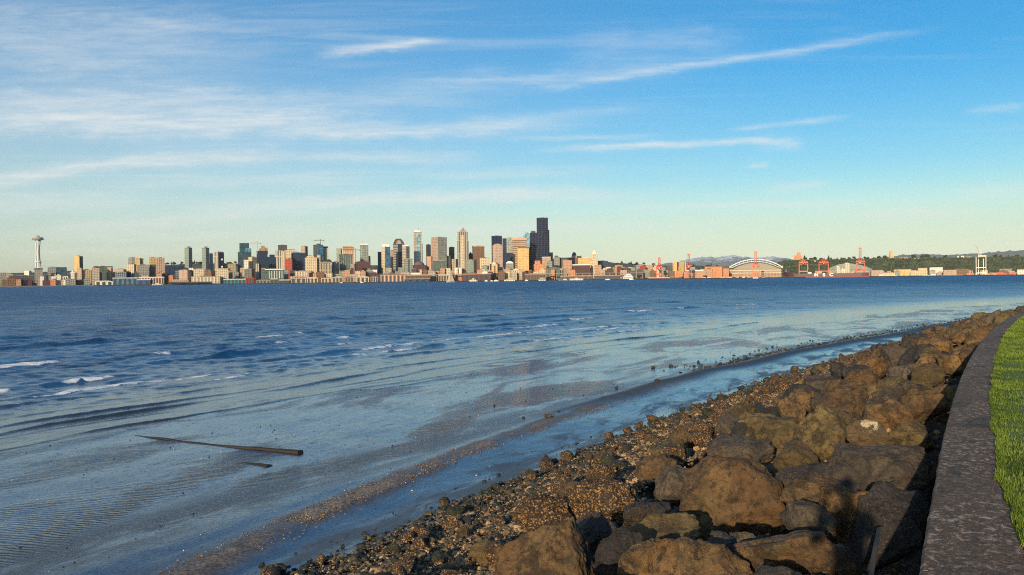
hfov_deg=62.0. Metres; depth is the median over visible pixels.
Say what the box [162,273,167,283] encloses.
building
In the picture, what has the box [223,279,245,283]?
pier shed
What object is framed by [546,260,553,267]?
office block
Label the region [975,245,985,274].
container crane
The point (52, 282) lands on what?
building
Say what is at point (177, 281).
ferry
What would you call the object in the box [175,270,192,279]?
office block
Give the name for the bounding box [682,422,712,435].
boulder
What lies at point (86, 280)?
building
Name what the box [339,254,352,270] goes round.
office block
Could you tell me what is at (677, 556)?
boulder
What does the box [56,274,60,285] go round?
building
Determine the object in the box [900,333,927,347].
boulder
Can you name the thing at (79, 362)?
sea
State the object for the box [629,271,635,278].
building
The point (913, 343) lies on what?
boulder
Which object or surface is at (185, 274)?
apartment block
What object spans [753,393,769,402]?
rock
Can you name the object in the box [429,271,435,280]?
building
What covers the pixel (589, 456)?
rock
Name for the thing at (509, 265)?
office block
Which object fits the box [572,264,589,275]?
apartment block
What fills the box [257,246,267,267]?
office tower
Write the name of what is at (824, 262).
container crane
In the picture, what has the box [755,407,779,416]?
boulder
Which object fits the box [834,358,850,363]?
boulder
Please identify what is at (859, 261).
container crane
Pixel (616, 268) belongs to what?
office block
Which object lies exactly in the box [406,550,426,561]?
rock
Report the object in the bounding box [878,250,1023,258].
mountains
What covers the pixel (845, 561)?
boulder
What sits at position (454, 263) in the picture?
apartment block
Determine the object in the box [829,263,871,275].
arena
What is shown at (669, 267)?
building
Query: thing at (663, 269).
building
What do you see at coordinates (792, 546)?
boulder
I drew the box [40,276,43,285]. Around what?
house
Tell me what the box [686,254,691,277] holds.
container crane
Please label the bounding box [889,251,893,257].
apartment tower
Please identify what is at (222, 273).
warehouse
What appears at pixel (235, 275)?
building
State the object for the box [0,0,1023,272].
sky
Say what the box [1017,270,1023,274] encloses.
warehouse
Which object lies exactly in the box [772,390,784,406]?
boulder
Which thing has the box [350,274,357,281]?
building
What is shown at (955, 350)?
boulder
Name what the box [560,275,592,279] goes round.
pier shed
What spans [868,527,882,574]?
board
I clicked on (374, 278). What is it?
pier shed
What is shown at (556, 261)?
office block
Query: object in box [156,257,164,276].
apartment tower
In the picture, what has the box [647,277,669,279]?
barge
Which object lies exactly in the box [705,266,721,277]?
warehouse
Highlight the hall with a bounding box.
[413,261,424,274]
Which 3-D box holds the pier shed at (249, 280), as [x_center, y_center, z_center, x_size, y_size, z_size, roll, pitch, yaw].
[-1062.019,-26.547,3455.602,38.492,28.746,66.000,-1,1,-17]
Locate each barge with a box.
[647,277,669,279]
[877,275,897,276]
[939,275,968,275]
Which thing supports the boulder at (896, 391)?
on the rubble bank
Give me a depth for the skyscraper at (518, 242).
3998.57 m
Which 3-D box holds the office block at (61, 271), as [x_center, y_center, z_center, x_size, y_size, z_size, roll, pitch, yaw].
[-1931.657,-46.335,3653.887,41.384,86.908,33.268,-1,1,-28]
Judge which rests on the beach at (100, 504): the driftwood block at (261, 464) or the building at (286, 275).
the driftwood block at (261, 464)
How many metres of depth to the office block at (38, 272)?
3557.47 m
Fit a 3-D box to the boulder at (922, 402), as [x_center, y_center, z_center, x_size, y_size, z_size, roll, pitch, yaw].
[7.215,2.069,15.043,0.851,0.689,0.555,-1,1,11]
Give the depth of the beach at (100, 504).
22.53 m
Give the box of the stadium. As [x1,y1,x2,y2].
[729,259,782,276]
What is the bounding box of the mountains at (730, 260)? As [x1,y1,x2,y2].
[661,255,793,266]
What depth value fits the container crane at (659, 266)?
3490.00 m
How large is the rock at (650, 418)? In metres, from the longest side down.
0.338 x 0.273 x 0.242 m
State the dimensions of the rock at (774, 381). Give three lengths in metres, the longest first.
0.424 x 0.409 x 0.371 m
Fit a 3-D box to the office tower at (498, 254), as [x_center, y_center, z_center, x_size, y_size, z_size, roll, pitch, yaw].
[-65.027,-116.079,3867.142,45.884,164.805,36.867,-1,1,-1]
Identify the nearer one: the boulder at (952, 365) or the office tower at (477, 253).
the boulder at (952, 365)
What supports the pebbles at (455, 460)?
on the beach at (100, 504)
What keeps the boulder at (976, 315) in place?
on the rubble bank
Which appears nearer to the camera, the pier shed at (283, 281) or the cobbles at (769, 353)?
the cobbles at (769, 353)
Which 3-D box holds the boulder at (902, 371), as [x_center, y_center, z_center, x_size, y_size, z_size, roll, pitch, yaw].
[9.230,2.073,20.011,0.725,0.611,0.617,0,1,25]
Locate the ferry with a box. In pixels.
[168,278,211,284]
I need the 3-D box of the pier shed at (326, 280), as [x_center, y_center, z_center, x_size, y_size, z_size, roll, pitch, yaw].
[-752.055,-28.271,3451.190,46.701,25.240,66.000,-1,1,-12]
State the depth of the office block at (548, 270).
3569.30 m
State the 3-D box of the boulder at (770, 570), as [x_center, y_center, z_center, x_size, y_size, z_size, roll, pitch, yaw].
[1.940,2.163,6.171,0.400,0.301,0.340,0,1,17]
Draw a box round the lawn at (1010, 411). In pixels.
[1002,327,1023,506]
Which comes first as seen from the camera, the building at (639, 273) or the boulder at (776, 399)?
the boulder at (776, 399)
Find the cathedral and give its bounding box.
[568,252,577,263]
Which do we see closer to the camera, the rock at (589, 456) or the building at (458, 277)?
the rock at (589, 456)
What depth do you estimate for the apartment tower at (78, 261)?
3751.59 m
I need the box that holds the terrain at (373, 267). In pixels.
[11,257,1023,286]
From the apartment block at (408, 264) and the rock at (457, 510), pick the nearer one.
the rock at (457, 510)
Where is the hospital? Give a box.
[794,252,801,259]
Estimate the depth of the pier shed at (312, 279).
3424.70 m
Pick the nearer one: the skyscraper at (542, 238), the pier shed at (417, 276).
the pier shed at (417, 276)
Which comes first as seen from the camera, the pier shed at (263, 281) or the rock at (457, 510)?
the rock at (457, 510)
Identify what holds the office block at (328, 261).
on the terrain at (373, 267)
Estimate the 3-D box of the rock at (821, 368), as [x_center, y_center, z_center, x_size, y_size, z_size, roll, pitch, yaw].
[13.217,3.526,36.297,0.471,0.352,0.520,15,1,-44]
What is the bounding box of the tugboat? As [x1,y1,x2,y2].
[621,272,637,279]
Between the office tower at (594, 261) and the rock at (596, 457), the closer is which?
the rock at (596, 457)
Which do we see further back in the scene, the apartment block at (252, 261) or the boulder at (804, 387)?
the apartment block at (252, 261)
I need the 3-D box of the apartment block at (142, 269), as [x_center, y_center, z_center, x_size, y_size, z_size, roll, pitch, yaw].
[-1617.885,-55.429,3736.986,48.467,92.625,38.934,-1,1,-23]
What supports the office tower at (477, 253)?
on the terrain at (373, 267)
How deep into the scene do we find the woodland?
4515.57 m
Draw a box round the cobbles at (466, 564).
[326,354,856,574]
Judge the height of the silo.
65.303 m
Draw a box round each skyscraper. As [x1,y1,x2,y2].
[393,239,404,270]
[414,229,422,262]
[431,237,446,260]
[457,228,468,268]
[491,235,501,262]
[512,238,526,268]
[523,232,529,252]
[529,231,536,270]
[537,217,549,262]
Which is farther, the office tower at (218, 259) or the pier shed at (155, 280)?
the office tower at (218, 259)
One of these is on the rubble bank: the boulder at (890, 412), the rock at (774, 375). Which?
the rock at (774, 375)
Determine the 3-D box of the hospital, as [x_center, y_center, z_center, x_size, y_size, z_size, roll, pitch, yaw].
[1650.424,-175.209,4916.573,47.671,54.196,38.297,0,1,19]
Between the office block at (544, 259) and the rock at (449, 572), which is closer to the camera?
the rock at (449, 572)
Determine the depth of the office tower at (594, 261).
3760.14 m
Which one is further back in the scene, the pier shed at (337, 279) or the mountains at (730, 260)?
the mountains at (730, 260)
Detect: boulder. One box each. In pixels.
[359,571,392,574]
[468,536,494,565]
[485,539,511,564]
[493,516,594,574]
[511,493,571,531]
[564,478,642,524]
[576,511,619,552]
[586,462,616,478]
[593,526,642,574]
[617,537,660,574]
[622,501,670,531]
[633,512,700,540]
[635,452,678,486]
[649,438,686,455]
[650,536,704,574]
[653,464,688,506]
[658,445,687,466]
[666,429,690,448]
[670,508,679,512]
[679,454,790,540]
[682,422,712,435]
[682,539,753,574]
[686,431,711,447]
[705,434,774,464]
[707,530,737,553]
[712,402,731,423]
[714,411,738,433]
[725,403,756,414]
[728,531,756,541]
[731,422,745,436]
[733,529,833,574]
[738,413,778,421]
[743,416,798,462]
[753,565,801,574]
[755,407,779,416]
[764,462,774,477]
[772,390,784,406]
[773,437,818,476]
[775,396,806,421]
[775,462,828,488]
[776,384,822,415]
[777,384,790,393]
[779,471,845,504]
[779,499,836,532]
[786,559,814,574]
[789,389,816,412]
[793,405,853,462]
[798,374,810,383]
[803,375,835,393]
[809,386,868,418]
[817,374,830,376]
[819,484,868,544]
[823,378,866,394]
[823,443,932,506]
[828,543,858,574]
[830,361,846,378]
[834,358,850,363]
[841,366,850,377]
[843,366,879,384]
[844,361,855,366]
[844,480,929,574]
[845,364,873,375]
[845,418,893,445]
[853,350,870,361]
[855,354,888,378]
[860,385,881,397]
[862,396,913,428]
[869,345,881,355]
[871,344,884,351]
[871,383,904,401]
[875,376,914,389]
[879,344,907,366]
[887,421,935,452]
[888,363,918,380]
[898,344,933,365]
[898,384,949,422]
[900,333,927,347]
[910,333,947,346]
[910,363,944,386]
[915,355,938,365]
[917,336,952,351]
[917,346,941,359]
[927,336,953,348]
[929,384,957,423]
[929,461,937,488]
[931,325,950,333]
[937,353,964,377]
[943,332,953,343]
[946,326,959,333]
[948,345,966,354]
[949,330,968,345]
[952,321,962,326]
[955,322,979,334]
[957,346,975,366]
[958,322,981,327]
[964,329,989,346]
[969,342,980,346]
[970,312,984,318]
[970,319,988,326]
[971,326,994,331]
[980,309,1000,323]
[992,312,1012,322]
[1003,310,1016,314]
[1015,306,1023,312]
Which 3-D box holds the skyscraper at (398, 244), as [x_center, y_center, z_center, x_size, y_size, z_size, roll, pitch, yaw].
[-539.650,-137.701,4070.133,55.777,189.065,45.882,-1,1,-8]
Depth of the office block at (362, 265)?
3799.78 m
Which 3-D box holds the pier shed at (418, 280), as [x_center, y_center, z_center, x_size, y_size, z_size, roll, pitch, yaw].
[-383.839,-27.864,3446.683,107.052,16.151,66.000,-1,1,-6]
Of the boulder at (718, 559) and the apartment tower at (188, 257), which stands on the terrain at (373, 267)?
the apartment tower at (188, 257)
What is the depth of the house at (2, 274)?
3696.44 m
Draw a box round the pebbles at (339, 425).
[19,324,874,566]
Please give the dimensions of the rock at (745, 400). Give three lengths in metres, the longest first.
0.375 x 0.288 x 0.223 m
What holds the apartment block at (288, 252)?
on the terrain at (373, 267)
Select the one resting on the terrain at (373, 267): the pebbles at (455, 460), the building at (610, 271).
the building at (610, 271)
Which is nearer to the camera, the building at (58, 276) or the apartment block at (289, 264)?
the building at (58, 276)
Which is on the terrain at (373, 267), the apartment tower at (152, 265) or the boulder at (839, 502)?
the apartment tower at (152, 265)
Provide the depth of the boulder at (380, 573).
9.64 m
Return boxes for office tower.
[209,253,212,270]
[214,252,223,275]
[238,243,250,278]
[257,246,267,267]
[276,250,284,269]
[278,245,286,258]
[301,246,307,256]
[313,244,322,261]
[323,246,327,260]
[336,248,341,261]
[342,246,353,263]
[360,244,368,261]
[378,252,381,274]
[381,244,389,273]
[390,250,392,270]
[402,245,409,271]
[426,244,430,269]
[449,247,454,269]
[472,246,484,268]
[493,244,502,271]
[502,238,506,268]
[505,237,512,264]
[517,247,528,270]
[591,250,597,277]
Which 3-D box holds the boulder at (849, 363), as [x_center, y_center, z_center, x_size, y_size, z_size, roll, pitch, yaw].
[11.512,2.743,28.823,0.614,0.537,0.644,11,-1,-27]
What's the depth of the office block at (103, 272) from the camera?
3641.00 m
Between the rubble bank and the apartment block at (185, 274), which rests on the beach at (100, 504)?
the rubble bank
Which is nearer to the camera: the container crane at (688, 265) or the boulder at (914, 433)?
the boulder at (914, 433)
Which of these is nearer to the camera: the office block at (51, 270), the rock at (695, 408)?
the rock at (695, 408)
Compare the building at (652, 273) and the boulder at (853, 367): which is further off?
the building at (652, 273)
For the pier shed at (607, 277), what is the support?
on the terrain at (373, 267)
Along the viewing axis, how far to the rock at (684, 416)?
25.68 m
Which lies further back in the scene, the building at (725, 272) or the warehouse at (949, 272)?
the building at (725, 272)
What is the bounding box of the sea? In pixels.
[0,275,1023,452]
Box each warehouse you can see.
[9,275,33,285]
[191,276,219,283]
[216,268,227,283]
[685,270,702,277]
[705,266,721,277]
[871,270,882,275]
[894,269,910,275]
[910,271,920,275]
[918,268,926,275]
[930,267,942,274]
[943,270,956,274]
[956,269,968,274]
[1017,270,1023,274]
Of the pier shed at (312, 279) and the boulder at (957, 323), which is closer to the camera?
the boulder at (957, 323)
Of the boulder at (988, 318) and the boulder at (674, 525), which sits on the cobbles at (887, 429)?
the boulder at (674, 525)
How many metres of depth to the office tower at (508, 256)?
4098.07 m
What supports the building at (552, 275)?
on the terrain at (373, 267)
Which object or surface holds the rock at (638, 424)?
on the rubble bank
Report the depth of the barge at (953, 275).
3369.68 m
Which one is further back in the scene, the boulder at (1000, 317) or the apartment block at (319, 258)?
the apartment block at (319, 258)
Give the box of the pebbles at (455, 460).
[147,379,693,574]
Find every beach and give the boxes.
[0,285,93,286]
[0,302,1023,574]
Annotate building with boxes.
[2,279,6,285]
[7,278,15,285]
[16,279,20,285]
[27,278,31,285]
[43,279,49,285]
[50,278,55,285]
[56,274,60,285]
[57,279,62,285]
[65,278,69,284]
[70,279,75,284]
[84,277,89,284]
[132,272,138,278]
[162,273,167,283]
[229,270,232,278]
[233,272,238,278]
[240,267,243,278]
[284,270,288,279]
[290,270,295,275]
[309,272,315,276]
[316,272,323,281]
[343,270,348,281]
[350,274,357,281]
[360,270,365,275]
[369,272,376,281]
[400,272,408,278]
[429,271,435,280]
[456,273,461,280]
[493,273,497,279]
[498,271,504,279]
[505,271,509,279]
[511,272,516,279]
[522,271,526,279]
[551,270,554,279]
[568,269,574,275]
[595,265,600,274]
[599,269,604,274]
[607,268,613,274]
[617,266,621,274]
[620,270,626,278]
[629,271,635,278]
[637,269,642,278]
[643,270,648,278]
[646,265,652,270]
[649,270,655,276]
[657,270,661,276]
[660,267,665,276]
[667,264,672,272]
[669,271,674,277]
[676,271,681,277]
[705,268,712,277]
[722,268,728,277]
[980,270,987,274]
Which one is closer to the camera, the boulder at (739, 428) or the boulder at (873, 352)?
the boulder at (739, 428)
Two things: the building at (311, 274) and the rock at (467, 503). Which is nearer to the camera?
the rock at (467, 503)
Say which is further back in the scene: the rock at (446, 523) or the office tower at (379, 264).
the office tower at (379, 264)
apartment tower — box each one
[74,256,82,273]
[135,258,139,271]
[149,257,155,276]
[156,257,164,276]
[185,246,191,269]
[202,246,209,268]
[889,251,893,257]
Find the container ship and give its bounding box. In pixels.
[784,266,868,277]
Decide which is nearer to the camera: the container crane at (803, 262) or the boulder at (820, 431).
the boulder at (820, 431)
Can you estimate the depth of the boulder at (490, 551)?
10.53 m
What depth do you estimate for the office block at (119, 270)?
3898.12 m
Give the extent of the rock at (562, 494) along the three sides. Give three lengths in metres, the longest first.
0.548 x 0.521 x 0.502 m
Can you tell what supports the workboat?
on the sea
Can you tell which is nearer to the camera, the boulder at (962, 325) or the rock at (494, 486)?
the rock at (494, 486)
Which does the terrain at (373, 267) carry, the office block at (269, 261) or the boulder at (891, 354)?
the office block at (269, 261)
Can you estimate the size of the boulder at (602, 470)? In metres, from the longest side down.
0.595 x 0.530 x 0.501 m
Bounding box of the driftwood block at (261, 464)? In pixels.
[242,462,271,466]
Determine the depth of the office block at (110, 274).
3629.52 m
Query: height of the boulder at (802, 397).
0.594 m
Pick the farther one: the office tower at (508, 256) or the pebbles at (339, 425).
the office tower at (508, 256)
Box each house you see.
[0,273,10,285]
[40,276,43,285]
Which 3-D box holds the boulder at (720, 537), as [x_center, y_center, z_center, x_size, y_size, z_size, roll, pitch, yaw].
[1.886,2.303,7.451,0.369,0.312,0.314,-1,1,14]
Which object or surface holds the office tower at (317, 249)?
on the terrain at (373, 267)
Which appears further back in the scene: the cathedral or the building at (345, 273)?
the cathedral
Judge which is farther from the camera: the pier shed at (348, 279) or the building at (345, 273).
the building at (345, 273)
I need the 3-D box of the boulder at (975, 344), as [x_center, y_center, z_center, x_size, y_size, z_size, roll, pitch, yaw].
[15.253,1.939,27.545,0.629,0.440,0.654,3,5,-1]
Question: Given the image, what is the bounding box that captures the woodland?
[776,256,1023,276]
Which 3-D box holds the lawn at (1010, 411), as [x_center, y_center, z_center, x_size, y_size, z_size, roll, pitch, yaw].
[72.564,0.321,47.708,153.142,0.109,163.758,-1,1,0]
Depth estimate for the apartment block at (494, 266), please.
3579.34 m
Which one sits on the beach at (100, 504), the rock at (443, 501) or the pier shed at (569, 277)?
the rock at (443, 501)
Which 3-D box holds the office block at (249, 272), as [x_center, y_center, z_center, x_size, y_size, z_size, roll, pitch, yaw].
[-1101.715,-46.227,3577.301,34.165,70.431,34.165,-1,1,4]
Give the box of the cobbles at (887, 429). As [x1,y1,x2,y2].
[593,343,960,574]
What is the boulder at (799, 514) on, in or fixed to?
on the rubble bank
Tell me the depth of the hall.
3720.40 m
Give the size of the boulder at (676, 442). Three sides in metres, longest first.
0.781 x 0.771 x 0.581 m
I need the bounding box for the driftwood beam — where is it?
[135,435,302,453]
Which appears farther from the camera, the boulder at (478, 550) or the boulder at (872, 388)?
the boulder at (872, 388)
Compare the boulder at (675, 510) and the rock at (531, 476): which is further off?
the rock at (531, 476)
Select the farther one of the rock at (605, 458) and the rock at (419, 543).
the rock at (605, 458)
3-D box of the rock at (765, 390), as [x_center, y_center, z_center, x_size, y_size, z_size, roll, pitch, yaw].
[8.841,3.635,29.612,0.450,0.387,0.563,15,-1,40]
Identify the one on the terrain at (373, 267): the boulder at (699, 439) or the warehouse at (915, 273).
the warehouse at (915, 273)
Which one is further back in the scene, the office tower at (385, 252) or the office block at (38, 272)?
the office tower at (385, 252)
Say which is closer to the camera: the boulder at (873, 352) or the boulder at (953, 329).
the boulder at (873, 352)
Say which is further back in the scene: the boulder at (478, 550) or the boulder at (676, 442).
the boulder at (676, 442)
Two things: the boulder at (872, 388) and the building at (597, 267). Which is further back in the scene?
the building at (597, 267)
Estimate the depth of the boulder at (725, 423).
18.35 m
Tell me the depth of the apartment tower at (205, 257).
3924.58 m
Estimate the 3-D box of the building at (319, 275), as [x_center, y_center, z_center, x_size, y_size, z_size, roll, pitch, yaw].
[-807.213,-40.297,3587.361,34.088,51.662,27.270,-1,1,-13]
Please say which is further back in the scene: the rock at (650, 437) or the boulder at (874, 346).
the boulder at (874, 346)
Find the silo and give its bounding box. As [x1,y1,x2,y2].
[845,263,849,272]
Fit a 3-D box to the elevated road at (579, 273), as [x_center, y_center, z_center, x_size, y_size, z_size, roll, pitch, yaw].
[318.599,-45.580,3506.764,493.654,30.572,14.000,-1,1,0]
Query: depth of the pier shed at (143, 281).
3427.87 m
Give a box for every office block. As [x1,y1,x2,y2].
[34,268,42,285]
[47,267,55,275]
[56,267,66,279]
[98,266,112,280]
[107,268,112,280]
[113,269,125,271]
[115,272,130,277]
[165,265,183,282]
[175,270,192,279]
[244,268,254,282]
[261,268,283,282]
[263,255,275,268]
[291,252,305,270]
[320,259,331,267]
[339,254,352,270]
[350,264,355,273]
[355,261,369,272]
[433,260,446,276]
[447,256,450,273]
[466,259,476,273]
[482,265,488,270]
[506,261,513,269]
[508,268,524,279]
[542,257,550,268]
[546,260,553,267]
[546,267,559,279]
[554,256,559,267]
[578,257,590,267]
[598,260,607,268]
[615,264,622,274]
[673,262,677,277]
[679,261,685,276]
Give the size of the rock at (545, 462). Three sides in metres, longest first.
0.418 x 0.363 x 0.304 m
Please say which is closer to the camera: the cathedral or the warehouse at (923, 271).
the warehouse at (923, 271)
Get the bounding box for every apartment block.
[77,268,82,279]
[83,269,91,284]
[92,266,99,284]
[126,264,135,277]
[137,264,148,276]
[179,269,191,281]
[193,268,203,275]
[205,270,214,275]
[224,262,235,278]
[244,260,247,268]
[248,256,256,268]
[255,264,260,282]
[285,249,296,258]
[285,258,294,281]
[295,270,308,282]
[305,255,316,272]
[317,255,321,271]
[320,263,331,276]
[332,261,338,273]
[404,258,412,274]
[427,256,432,274]
[452,259,457,269]
[455,267,461,280]
[480,256,489,273]
[491,262,497,272]
[534,261,544,272]
[563,260,571,275]
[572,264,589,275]
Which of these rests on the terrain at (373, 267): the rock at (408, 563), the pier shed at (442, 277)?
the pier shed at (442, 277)
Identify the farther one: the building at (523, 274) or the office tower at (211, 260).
the office tower at (211, 260)
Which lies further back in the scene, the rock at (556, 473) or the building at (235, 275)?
the building at (235, 275)
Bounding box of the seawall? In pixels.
[919,310,1023,574]
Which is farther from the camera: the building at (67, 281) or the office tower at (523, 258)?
the office tower at (523, 258)
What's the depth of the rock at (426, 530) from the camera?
14.03 m
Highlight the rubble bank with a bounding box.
[305,346,961,574]
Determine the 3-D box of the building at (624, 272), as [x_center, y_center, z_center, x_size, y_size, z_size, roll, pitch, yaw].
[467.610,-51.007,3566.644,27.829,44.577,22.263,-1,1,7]
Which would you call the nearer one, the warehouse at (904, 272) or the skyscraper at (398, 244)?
the warehouse at (904, 272)
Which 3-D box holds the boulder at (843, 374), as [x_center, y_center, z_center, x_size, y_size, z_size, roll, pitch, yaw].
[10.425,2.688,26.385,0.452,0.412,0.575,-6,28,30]
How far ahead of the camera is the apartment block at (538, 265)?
3639.65 m
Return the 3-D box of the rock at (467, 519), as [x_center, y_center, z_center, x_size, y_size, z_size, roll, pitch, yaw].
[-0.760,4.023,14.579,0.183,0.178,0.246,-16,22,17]
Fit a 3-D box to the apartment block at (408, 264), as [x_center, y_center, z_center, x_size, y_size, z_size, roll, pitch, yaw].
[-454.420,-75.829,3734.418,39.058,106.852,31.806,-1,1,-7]
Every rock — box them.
[260,563,287,574]
[260,567,280,574]
[315,554,325,565]
[388,543,399,552]
[390,556,416,573]
[393,566,407,574]
[401,531,413,543]
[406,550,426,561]
[413,538,426,549]
[414,526,419,536]
[418,526,434,537]
[420,534,429,544]
[432,550,445,566]
[438,497,450,506]
[439,515,462,529]
[441,569,461,574]
[446,505,464,514]
[451,520,462,529]
[458,525,469,537]
[462,514,471,524]
[464,501,471,507]
[490,483,499,489]
[492,515,506,524]
[526,473,535,479]
[539,454,553,469]
[549,468,561,476]
[550,474,571,494]
[560,450,573,460]
[560,490,568,502]
[563,468,573,474]
[564,480,578,489]
[583,452,592,462]
[593,453,609,463]
[600,454,615,463]
[604,431,613,438]
[607,446,614,452]
[610,459,627,469]
[615,442,623,449]
[621,444,630,451]
[622,427,632,432]
[634,421,642,427]
[634,430,646,440]
[645,433,659,442]
[647,415,657,421]
[680,413,689,420]
[692,406,700,411]
[698,415,706,420]
[702,408,712,417]
[717,394,727,399]
[741,398,748,403]
[743,389,751,394]
[752,403,763,410]
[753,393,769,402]
[759,386,772,394]
[769,379,778,384]
[770,374,779,378]
[778,379,789,387]
[783,377,796,383]
[790,366,798,370]
[810,369,821,373]
[816,365,828,370]
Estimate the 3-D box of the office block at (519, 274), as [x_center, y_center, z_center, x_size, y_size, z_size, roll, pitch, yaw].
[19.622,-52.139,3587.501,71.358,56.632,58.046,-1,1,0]
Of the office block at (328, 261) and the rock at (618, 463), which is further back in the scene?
the office block at (328, 261)
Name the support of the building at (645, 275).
on the terrain at (373, 267)
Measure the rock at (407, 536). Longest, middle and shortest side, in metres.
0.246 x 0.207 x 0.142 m
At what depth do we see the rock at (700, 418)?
24.71 m
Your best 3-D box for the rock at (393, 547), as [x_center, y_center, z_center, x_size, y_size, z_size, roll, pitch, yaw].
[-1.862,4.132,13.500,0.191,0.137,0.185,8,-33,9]
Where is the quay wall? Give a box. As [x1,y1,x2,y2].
[61,274,1023,285]
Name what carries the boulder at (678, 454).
on the cobbles at (466, 564)
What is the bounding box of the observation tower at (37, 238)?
[31,235,43,279]
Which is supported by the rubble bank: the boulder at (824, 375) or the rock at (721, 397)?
the rock at (721, 397)
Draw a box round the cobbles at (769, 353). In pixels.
[663,317,965,372]
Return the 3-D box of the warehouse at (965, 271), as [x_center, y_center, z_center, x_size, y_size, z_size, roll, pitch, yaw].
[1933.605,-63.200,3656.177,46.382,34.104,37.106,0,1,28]
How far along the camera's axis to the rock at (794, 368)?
40.73 m
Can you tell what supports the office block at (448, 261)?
on the terrain at (373, 267)
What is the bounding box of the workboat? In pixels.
[903,274,937,276]
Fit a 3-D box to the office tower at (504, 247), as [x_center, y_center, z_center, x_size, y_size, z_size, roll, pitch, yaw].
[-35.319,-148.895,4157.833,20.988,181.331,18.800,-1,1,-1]
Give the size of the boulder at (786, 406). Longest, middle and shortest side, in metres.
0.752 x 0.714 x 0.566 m
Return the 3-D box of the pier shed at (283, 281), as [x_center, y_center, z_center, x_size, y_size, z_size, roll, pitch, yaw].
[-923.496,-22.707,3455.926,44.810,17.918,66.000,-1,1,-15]
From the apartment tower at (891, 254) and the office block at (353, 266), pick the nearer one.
the office block at (353, 266)
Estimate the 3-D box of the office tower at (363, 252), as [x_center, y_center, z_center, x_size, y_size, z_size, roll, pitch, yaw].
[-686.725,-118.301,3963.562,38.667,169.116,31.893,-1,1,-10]
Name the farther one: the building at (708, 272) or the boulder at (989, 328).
the building at (708, 272)
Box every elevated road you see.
[406,274,491,280]
[530,272,649,279]
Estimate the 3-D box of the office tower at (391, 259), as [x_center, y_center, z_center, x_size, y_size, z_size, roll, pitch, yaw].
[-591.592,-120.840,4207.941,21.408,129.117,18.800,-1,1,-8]
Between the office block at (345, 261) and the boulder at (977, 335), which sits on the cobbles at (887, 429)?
the boulder at (977, 335)
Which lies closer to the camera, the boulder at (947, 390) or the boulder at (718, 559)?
the boulder at (718, 559)
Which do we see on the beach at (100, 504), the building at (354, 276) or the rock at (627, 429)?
the rock at (627, 429)
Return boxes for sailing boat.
[447,268,453,281]
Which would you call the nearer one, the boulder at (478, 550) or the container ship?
the boulder at (478, 550)
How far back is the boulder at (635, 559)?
7.36 m
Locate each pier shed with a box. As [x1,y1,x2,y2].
[94,281,112,285]
[113,278,136,285]
[137,279,150,284]
[138,277,163,283]
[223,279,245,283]
[245,277,253,283]
[256,279,269,283]
[279,280,288,283]
[291,277,305,282]
[307,277,317,282]
[320,277,331,282]
[332,277,342,282]
[344,277,353,282]
[356,276,368,282]
[371,276,377,281]
[380,274,404,281]
[404,278,430,281]
[406,275,430,280]
[438,275,448,280]
[462,274,490,280]
[525,274,545,279]
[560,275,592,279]
[594,275,620,279]
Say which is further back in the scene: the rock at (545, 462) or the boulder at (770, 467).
the rock at (545, 462)
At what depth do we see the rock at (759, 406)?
22.91 m
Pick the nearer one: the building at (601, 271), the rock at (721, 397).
the rock at (721, 397)
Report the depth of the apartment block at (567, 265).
3719.27 m
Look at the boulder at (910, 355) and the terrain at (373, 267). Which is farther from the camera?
the terrain at (373, 267)
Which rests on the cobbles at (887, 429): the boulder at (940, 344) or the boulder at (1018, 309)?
the boulder at (940, 344)
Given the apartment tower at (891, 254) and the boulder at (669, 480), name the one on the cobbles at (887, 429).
the boulder at (669, 480)
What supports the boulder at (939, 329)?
on the cobbles at (887, 429)
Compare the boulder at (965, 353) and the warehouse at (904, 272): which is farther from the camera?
the warehouse at (904, 272)
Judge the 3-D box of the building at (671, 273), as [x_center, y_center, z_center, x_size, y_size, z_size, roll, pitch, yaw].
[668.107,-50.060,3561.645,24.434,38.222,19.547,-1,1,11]
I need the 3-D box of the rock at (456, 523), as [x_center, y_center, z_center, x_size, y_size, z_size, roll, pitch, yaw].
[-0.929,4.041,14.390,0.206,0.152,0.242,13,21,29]
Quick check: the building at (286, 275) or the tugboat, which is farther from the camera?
the building at (286, 275)
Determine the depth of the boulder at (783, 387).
23.93 m
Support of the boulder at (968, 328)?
on the cobbles at (887, 429)
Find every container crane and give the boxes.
[656,257,661,276]
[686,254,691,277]
[752,251,759,276]
[799,259,807,273]
[819,258,828,271]
[856,247,864,272]
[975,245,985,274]
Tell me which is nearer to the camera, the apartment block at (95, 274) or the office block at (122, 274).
the apartment block at (95, 274)
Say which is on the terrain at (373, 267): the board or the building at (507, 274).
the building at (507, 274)
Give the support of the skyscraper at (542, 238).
on the terrain at (373, 267)
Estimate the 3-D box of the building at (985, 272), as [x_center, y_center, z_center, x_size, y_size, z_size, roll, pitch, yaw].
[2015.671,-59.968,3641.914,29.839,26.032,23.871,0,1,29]
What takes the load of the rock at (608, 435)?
on the rubble bank
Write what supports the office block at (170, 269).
on the terrain at (373, 267)

